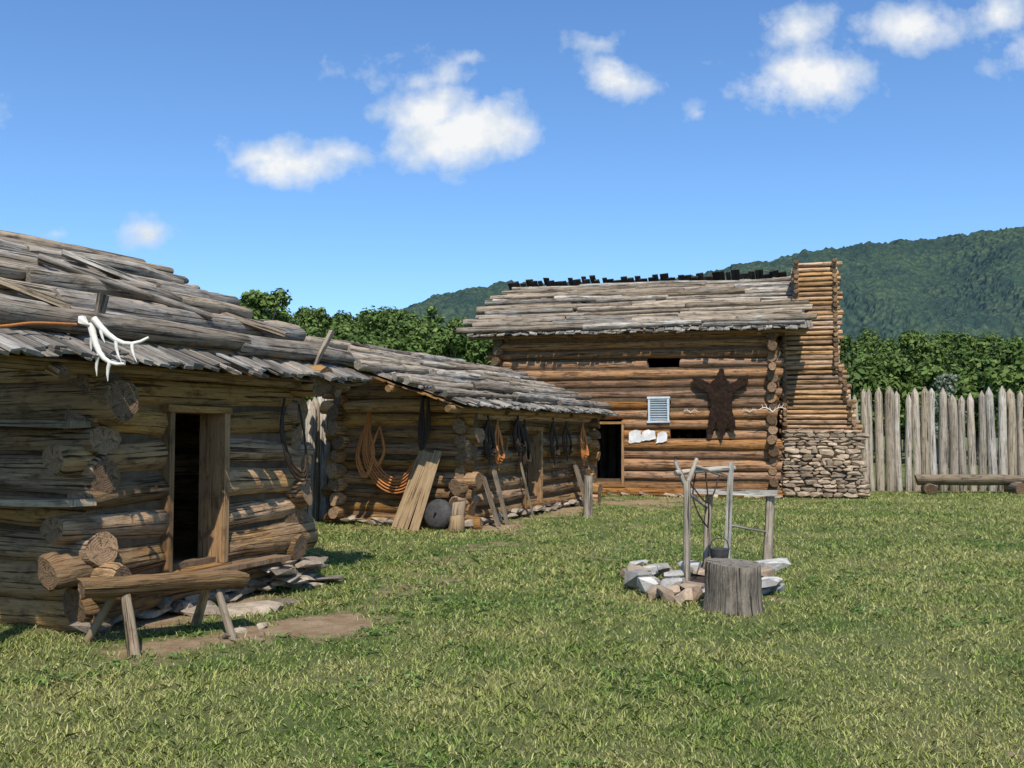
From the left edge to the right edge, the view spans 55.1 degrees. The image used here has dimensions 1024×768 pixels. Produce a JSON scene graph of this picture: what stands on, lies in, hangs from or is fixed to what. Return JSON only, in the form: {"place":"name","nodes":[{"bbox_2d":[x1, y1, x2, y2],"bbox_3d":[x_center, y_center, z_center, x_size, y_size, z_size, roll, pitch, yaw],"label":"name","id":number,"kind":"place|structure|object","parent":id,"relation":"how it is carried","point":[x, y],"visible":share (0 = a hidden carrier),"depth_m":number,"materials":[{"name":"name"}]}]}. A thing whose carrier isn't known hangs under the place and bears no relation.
{"place":"outdoors","nodes":[
{"label":"outdoors","id":0,"kind":"place"},
{"bbox_2d":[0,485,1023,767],"bbox_3d":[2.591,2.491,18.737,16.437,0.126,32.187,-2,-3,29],"label":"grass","id":1,"kind":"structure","parent":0,"point":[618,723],"depth_m":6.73,"materials":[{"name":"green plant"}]},
{"bbox_2d":[0,436,1023,767],"bbox_3d":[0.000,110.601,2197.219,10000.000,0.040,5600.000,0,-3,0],"label":"ground","id":2,"kind":"structure","parent":0,"point":[340,622],"depth_m":7.09,"materials":[{"name":"green plant"}]},
{"bbox_2d":[76,570,249,658],"bbox_3d":[-2.693,1.762,7.626,0.893,0.572,1.271,-2,-4,37],"label":"log bench","id":3,"kind":"object","parent":2,"relation":"on","point":[124,588],"visible":0.88,"depth_m":7.50,"materials":[{"name":"brown wood"}]},
{"bbox_2d":[0,230,372,633],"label":"log cabin","id":4,"kind":"object","parent":2,"relation":"on","point":[164,453],"visible":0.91,"depth_m":8.52,"materials":[{"name":"brown wood"}]},
{"bbox_2d":[0,321,76,327],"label":"pole","id":5,"kind":"object","parent":4,"relation":"hanging from","point":[36,323],"visible":1,"depth_m":7.16,"materials":[{"name":"wood"}]},
{"bbox_2d":[78,316,148,380],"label":"deer antlers","id":6,"kind":"object","parent":4,"relation":"attached to","point":[99,325],"visible":1,"depth_m":7.37},
{"bbox_2d":[280,398,307,481],"bbox_3d":[-2.247,0.580,10.102,0.123,0.866,0.434,-1,-3,22],"label":"hanging rope","id":7,"kind":"object","parent":4,"relation":"hanging from","point":[290,463],"visible":1,"depth_m":10.04,"materials":[{"name":"fabric"}]},
{"bbox_2d":[176,598,305,638],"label":"flat stones","id":8,"kind":"object","parent":2,"relation":"on","point":[273,604],"visible":0.73,"depth_m":8.70,"materials":[{"name":"grey stone"}]},
{"bbox_2d":[299,397,334,520],"bbox_3d":[-4.913,1.154,14.930,0.419,2.599,24.387,-1,-3,23],"label":"palisade fence","id":9,"kind":"object","parent":2,"relation":"on","point":[316,422],"visible":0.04,"depth_m":18.06,"materials":[{"name":"grey wood"}]},
{"bbox_2d":[239,288,493,401],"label":"distant trees","id":10,"kind":"object","parent":2,"relation":"on","point":[394,329],"visible":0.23,"depth_m":61.76,"materials":[{"name":"green plant"}]},
{"bbox_2d":[391,450,432,529],"bbox_3d":[-1.655,1.785,16.412,0.706,1.378,0.248,1,-3,-25],"label":"leaning plank","id":11,"kind":"object","parent":2,"relation":"on","point":[408,503],"visible":0.79,"depth_m":16.40,"materials":[{"name":"brown wood"}]},
{"bbox_2d":[409,450,441,530],"bbox_3d":[-1.434,1.772,16.323,0.575,1.345,0.153,2,-3,-32],"label":"leaning plank","id":12,"kind":"object","parent":2,"relation":"on","point":[424,495],"visible":0.86,"depth_m":16.30,"materials":[{"name":"brown wood"}]},
{"bbox_2d":[424,499,451,529],"bbox_3d":[-1.228,2.160,16.245,0.520,0.513,0.303,-1,-3,25],"label":"grindstone","id":13,"kind":"object","parent":2,"relation":"on","point":[437,513],"visible":0.95,"depth_m":16.16,"materials":[{"name":"grey stone"}]},
{"bbox_2d":[448,501,465,532],"bbox_3d":[-0.898,2.183,15.999,0.280,0.524,0.629,0,-3,0],"label":"chopping block","id":14,"kind":"object","parent":2,"relation":"on","point":[457,520],"depth_m":15.81,"materials":[{"name":"brown wood"}]},
{"bbox_2d":[300,336,618,529],"bbox_3d":[-0.817,0.990,19.466,3.479,3.314,9.863,-1,-3,23],"label":"log cabin","id":15,"kind":"object","parent":2,"relation":"on","point":[466,399],"visible":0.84,"depth_m":17.25,"materials":[{"name":"brown wood"}]},
{"bbox_2d":[355,426,374,477],"bbox_3d":[-2.533,1.141,17.012,0.391,0.974,0.089,-1,-3,23],"label":"rope coil","id":16,"kind":"object","parent":15,"relation":"hanging from","point":[359,463],"visible":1,"depth_m":17.00,"materials":[{"name":"brown fabric"}]},
{"bbox_2d":[370,426,385,467],"bbox_3d":[-2.301,1.082,16.918,0.292,0.718,0.089,-1,-3,21],"label":"rope coil","id":17,"kind":"object","parent":15,"relation":"hanging from","point":[376,463],"visible":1,"depth_m":16.89,"materials":[{"name":"brown fabric"}]},
{"bbox_2d":[362,412,425,493],"bbox_3d":[-2.012,1.181,16.826,1.186,1.396,0.133,-1,-3,19],"label":"rope coil","id":18,"kind":"object","parent":15,"relation":"hanging from","point":[365,447],"visible":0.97,"depth_m":16.88,"materials":[{"name":"brown fabric"}]},
{"bbox_2d":[418,397,430,450],"bbox_3d":[-1.471,0.681,16.612,0.237,0.921,0.097,-1,-3,23],"label":"leather strap","id":19,"kind":"object","parent":15,"relation":"hanging from","point":[423,435],"visible":1,"depth_m":16.58,"materials":[{"name":"black leather"}]},
{"bbox_2d":[483,415,496,463],"bbox_3d":[-0.380,0.968,17.011,0.154,0.854,0.460,-1,-3,22],"label":"horse collar","id":20,"kind":"object","parent":15,"relation":"hanging from","point":[489,453],"visible":0.98,"depth_m":17.01,"materials":[{"name":"leather"}]},
{"bbox_2d":[494,419,504,469],"bbox_3d":[-0.226,1.068,17.376,0.136,0.915,0.380,-1,-3,22],"label":"rope coil","id":21,"kind":"object","parent":15,"relation":"hanging from","point":[498,437],"visible":0.99,"depth_m":17.39,"materials":[{"name":"brown fabric"}]},
{"bbox_2d":[512,415,525,455],"bbox_3d":[0.140,0.950,18.259,0.158,0.788,0.505,-1,-3,22],"label":"horse collar","id":22,"kind":"object","parent":15,"relation":"hanging from","point":[518,430],"visible":1,"depth_m":18.26,"materials":[{"name":"leather"}]},
{"bbox_2d":[521,419,531,473],"bbox_3d":[0.275,1.185,18.571,0.139,1.048,0.364,-1,-3,22],"label":"horse harness","id":23,"kind":"object","parent":15,"relation":"hanging from","point":[527,461],"visible":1,"depth_m":18.59,"materials":[{"name":"leather"}]},
{"bbox_2d":[549,418,559,465],"bbox_3d":[0.872,1.177,20.004,0.139,0.983,0.445,-1,-3,22],"label":"horse harness","id":24,"kind":"object","parent":15,"relation":"hanging from","point":[554,455],"visible":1,"depth_m":20.01,"materials":[{"name":"leather"}]},
{"bbox_2d":[562,421,572,460],"bbox_3d":[1.180,1.205,20.742,0.139,0.849,0.547,-1,-3,23],"label":"horse harness","id":25,"kind":"object","parent":15,"relation":"hanging from","point":[566,451],"visible":1,"depth_m":20.75,"materials":[{"name":"leather"}]},
{"bbox_2d":[580,421,588,464],"bbox_3d":[1.603,1.313,21.753,0.139,0.983,0.445,-1,-3,22],"label":"rope coil","id":26,"kind":"object","parent":15,"relation":"hanging from","point":[584,454],"visible":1,"depth_m":21.76,"materials":[{"name":"brown fabric"}]},
{"bbox_2d":[483,476,500,526],"bbox_3d":[-0.363,2.017,16.790,0.425,0.904,0.164,-2,-4,38],"label":"leaning board","id":27,"kind":"object","parent":2,"relation":"on","point":[492,505],"visible":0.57,"depth_m":16.75,"materials":[{"name":"grey wood"}]},
{"bbox_2d":[491,466,509,524],"bbox_3d":[-0.203,1.960,17.161,0.414,1.035,0.140,-2,-4,38],"label":"leaning board","id":28,"kind":"object","parent":2,"relation":"on","point":[499,491],"visible":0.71,"depth_m":17.14,"materials":[{"name":"grey wood"}]},
{"bbox_2d":[519,459,533,518],"bbox_3d":[0.279,1.974,18.319,0.395,1.138,0.063,-2,-4,39],"label":"leaning board","id":29,"kind":"object","parent":2,"relation":"on","point":[524,479],"visible":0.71,"depth_m":18.30,"materials":[{"name":"grey wood"}]},
{"bbox_2d":[573,464,583,497],"bbox_3d":[1.515,2.213,21.260,0.433,0.944,0.206,-2,-4,40],"label":"leaning board","id":30,"kind":"object","parent":2,"relation":"on","point":[578,476],"visible":0.64,"depth_m":21.25,"materials":[{"name":"grey wood"}]},
{"bbox_2d":[583,475,592,516],"bbox_3d":[1.450,2.193,18.740,0.174,0.906,0.211,-1,-3,15],"label":"wooden post","id":31,"kind":"object","parent":2,"relation":"on","point":[588,497],"visible":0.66,"depth_m":18.69,"materials":[{"name":"grey wood"}]},
{"bbox_2d":[456,258,870,498],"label":"log blockhouse","id":32,"kind":"structure","parent":2,"relation":"on","point":[638,353],"depth_m":24.73,"materials":[{"name":"brown wood"}]},
{"bbox_2d":[628,430,640,442],"bbox_3d":[3.120,1.334,24.870,0.341,0.344,0.028,-1,-3,15],"label":"paper notice","id":33,"kind":"object","parent":32,"relation":"attached to","point":[634,436],"visible":1,"depth_m":24.87,"materials":[{"name":"white paper"}]},
{"bbox_2d":[641,430,655,440],"bbox_3d":[3.440,1.298,24.785,0.390,0.297,0.022,-1,-3,14],"label":"paper notice","id":34,"kind":"object","parent":32,"relation":"attached to","point":[648,435],"visible":1,"depth_m":24.78,"materials":[{"name":"white paper"}]},
{"bbox_2d":[647,397,669,422],"bbox_3d":[3.738,0.656,24.914,0.588,0.668,0.349,-1,-3,15],"label":"louvred window","id":35,"kind":"structure","parent":32,"relation":"in","point":[658,407],"depth_m":24.80,"materials":[{"name":"white wood"}]},
{"bbox_2d":[656,431,666,442],"bbox_3d":[3.763,1.347,24.689,0.292,0.305,0.027,-1,-3,17],"label":"paper notice","id":36,"kind":"object","parent":32,"relation":"attached to","point":[661,436],"visible":1,"depth_m":24.68,"materials":[{"name":"white paper"}]},
{"bbox_2d":[692,368,748,440],"bbox_3d":[5.162,0.513,24.317,1.377,1.813,0.085,-1,-3,15],"label":"bear hide","id":37,"kind":"object","parent":32,"relation":"attached to","point":[720,389],"visible":1,"depth_m":24.29,"materials":[{"name":"fur"}]},
{"bbox_2d":[683,404,785,412],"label":"deer antlers","id":38,"kind":"object","parent":32,"relation":"attached to","point":[752,409],"visible":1,"depth_m":23.80},
{"bbox_2d":[620,458,790,604],"bbox_3d":[2.054,1.443,10.207,1.854,1.368,2.231,0,-3,0],"label":"water well","id":39,"kind":"object","parent":2,"relation":"on","point":[680,586],"visible":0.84,"depth_m":9.99,"materials":[{"name":"wood"}]},
{"bbox_2d":[598,410,854,482],"bbox_3d":[5.133,1.835,28.633,9.388,2.594,0.435,-1,-3,27],"label":"cabin interior","id":40,"kind":"object","parent":2,"relation":"on","point":[611,461],"visible":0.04,"depth_m":29.59,"materials":[{"name":"brown wood"}]},
{"bbox_2d":[702,558,764,615],"bbox_3d":[1.981,1.831,8.782,0.576,0.493,0.589,0,-3,0],"label":"tree stump","id":41,"kind":"object","parent":2,"relation":"on","point":[733,586],"visible":0.88,"depth_m":8.59,"materials":[{"name":"grey wood"}]},
{"bbox_2d":[838,328,1023,463],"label":"distant trees","id":42,"kind":"object","parent":2,"relation":"on","point":[905,365],"visible":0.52,"depth_m":51.82,"materials":[{"name":"green plant"}]},
{"bbox_2d":[848,386,1023,491],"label":"palisade fence","id":43,"kind":"object","parent":2,"relation":"on","point":[920,429],"visible":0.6,"depth_m":26.81,"materials":[{"name":"grey wood"}]},
{"bbox_2d":[919,373,976,467],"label":"shrub","id":44,"kind":"object","parent":2,"relation":"on","point":[947,382],"visible":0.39,"depth_m":44.81,"materials":[{"name":"green plant"}]},
{"bbox_2d":[914,474,1023,494],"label":"log bench","id":45,"kind":"object","parent":2,"relation":"on","point":[1013,484],"visible":0.91,"depth_m":25.91,"materials":[{"name":"brown wood"}]},
{"bbox_2d":[0,0,1023,319],"label":"sky","id":46,"kind":"structure","parent":0,"point":[351,156],"materials":[{"name":"blue"}]},
{"bbox_2d":[400,226,1023,434],"bbox_3d":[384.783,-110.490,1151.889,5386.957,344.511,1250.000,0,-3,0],"label":"mountain","id":47,"kind":"structure","parent":0,"point":[972,283],"depth_m":1277.26,"materials":[{"name":"green plant"}]}
]}

